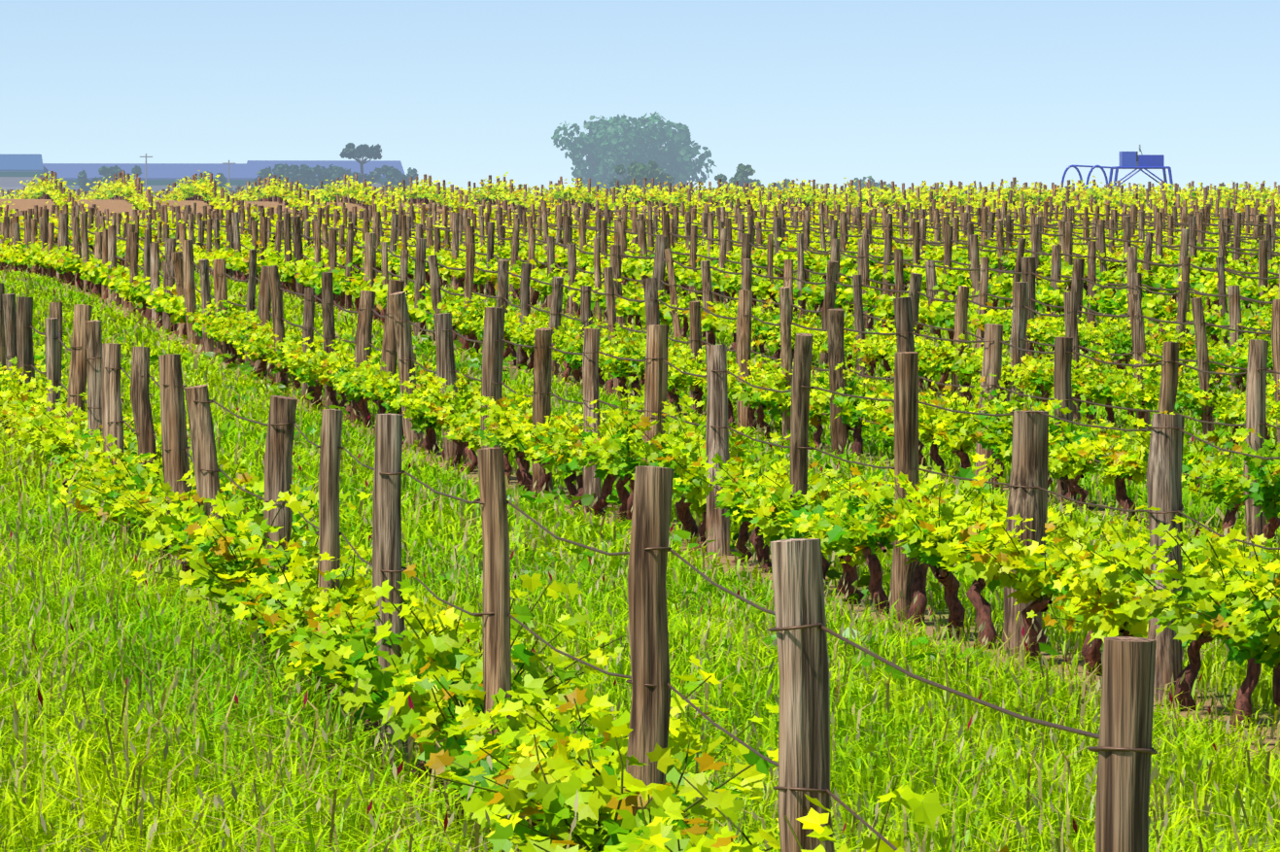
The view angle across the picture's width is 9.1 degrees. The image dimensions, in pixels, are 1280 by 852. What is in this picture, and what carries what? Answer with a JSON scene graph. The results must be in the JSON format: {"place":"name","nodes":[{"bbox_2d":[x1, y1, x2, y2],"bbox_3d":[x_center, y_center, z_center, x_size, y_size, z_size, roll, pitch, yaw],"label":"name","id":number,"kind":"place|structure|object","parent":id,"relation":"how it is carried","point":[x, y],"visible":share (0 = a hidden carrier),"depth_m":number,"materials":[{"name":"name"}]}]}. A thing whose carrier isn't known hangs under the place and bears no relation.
{"place":"outdoors","nodes":[
{"label":"outdoors","id":0,"kind":"place"},
{"bbox_2d":[0,199,1279,851],"bbox_3d":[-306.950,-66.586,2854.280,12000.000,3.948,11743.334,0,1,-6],"label":"ground","id":1,"kind":"structure","parent":0,"point":[117,207],"depth_m":42.75,"materials":[{"name":"brown soil"}]},
{"bbox_2d":[77,165,144,193],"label":"tree wood","id":2,"kind":"object","parent":1,"relation":"on","point":[104,171],"visible":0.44,"depth_m":738.74,"materials":[{"name":"green plant"}]},
{"bbox_2d":[0,171,383,198],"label":"winery walls","id":3,"kind":"structure","parent":1,"relation":"on","point":[10,183],"depth_m":745.66,"materials":[{"name":"white paint"}]},
{"bbox_2d":[0,153,391,199],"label":"winery trim","id":4,"kind":"structure","parent":3,"relation":"attached to","point":[146,181],"depth_m":749.66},
{"bbox_2d":[0,154,405,179],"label":"winery roof","id":5,"kind":"structure","parent":3,"relation":"on","point":[249,169],"depth_m":753.86,"materials":[{"name":"blue metal"}]},
{"bbox_2d":[197,171,243,198],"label":"tree wood","id":6,"kind":"object","parent":1,"relation":"on","point":[222,178],"visible":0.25,"depth_m":742.45,"materials":[{"name":"green plant"}]},
{"bbox_2d":[245,163,314,192],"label":"tree wood","id":7,"kind":"object","parent":1,"relation":"on","point":[293,173],"visible":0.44,"depth_m":742.48,"materials":[{"name":"green plant"}]},
{"bbox_2d":[294,164,362,189],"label":"tree wood","id":8,"kind":"object","parent":1,"relation":"on","point":[330,173],"visible":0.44,"depth_m":743.37,"materials":[{"name":"green plant"}]},
{"bbox_2d":[339,142,381,193],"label":"pine wood","id":9,"kind":"object","parent":1,"relation":"on","point":[350,151],"visible":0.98,"depth_m":745.63,"materials":[{"name":"green plant"}]},
{"bbox_2d":[359,165,418,191],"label":"tree wood","id":10,"kind":"object","parent":1,"relation":"on","point":[394,176],"visible":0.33,"depth_m":749.15,"materials":[{"name":"green plant"}]},
{"bbox_2d":[551,111,717,195],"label":"oak tree","id":11,"kind":"object","parent":1,"relation":"on","point":[630,143],"visible":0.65,"depth_m":851.40,"materials":[{"name":"green plant"}]},
{"bbox_2d":[0,170,1279,851],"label":"vine","id":12,"kind":"object","parent":1,"relation":"on","point":[544,767],"depth_m":49.96,"materials":[{"name":"green plant"}]},
{"bbox_2d":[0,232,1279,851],"bbox_3d":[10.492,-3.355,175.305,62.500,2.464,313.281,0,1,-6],"label":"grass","id":13,"kind":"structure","parent":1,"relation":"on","point":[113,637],"depth_m":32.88,"materials":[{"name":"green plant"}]},
{"bbox_2d":[0,170,1279,851],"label":"vineyard posts","id":14,"kind":"object","parent":1,"relation":"on","point":[1137,674],"visible":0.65,"depth_m":58.13,"materials":[{"name":"brown wood"}]},
{"bbox_2d":[1,209,1279,851],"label":"trellis wires","id":15,"kind":"object","parent":14,"relation":"attached to","point":[1001,709],"visible":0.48,"depth_m":86.22,"materials":[{"name":"grey metal"}]},
{"bbox_2d":[608,160,675,192],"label":"tree wood","id":16,"kind":"object","parent":1,"relation":"on","point":[645,171],"visible":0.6,"depth_m":702.57,"materials":[{"name":"green plant"}]},
{"bbox_2d":[707,163,761,192],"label":"tree wood","id":17,"kind":"object","parent":1,"relation":"on","point":[743,174],"visible":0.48,"depth_m":709.27,"materials":[{"name":"green plant"}]},
{"bbox_2d":[763,178,792,191],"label":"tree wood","id":18,"kind":"object","parent":1,"relation":"on","point":[780,187],"visible":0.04,"depth_m":765.25,"materials":[{"name":"green plant"}]},
{"bbox_2d":[843,175,891,191],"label":"tree wood","id":19,"kind":"object","parent":1,"relation":"on","point":[855,183],"visible":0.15,"depth_m":795.47,"materials":[{"name":"green plant"}]},
{"bbox_2d":[1060,144,1173,192],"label":"irrigation machine","id":20,"kind":"object","parent":1,"relation":"on","point":[1134,160],"visible":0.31,"depth_m":472.99,"materials":[{"name":"blue paint"}]},
{"bbox_2d":[0,0,1279,200],"label":"sky","id":21,"kind":"structure","parent":0,"point":[459,92],"materials":[{"name":"blue"}]}
]}

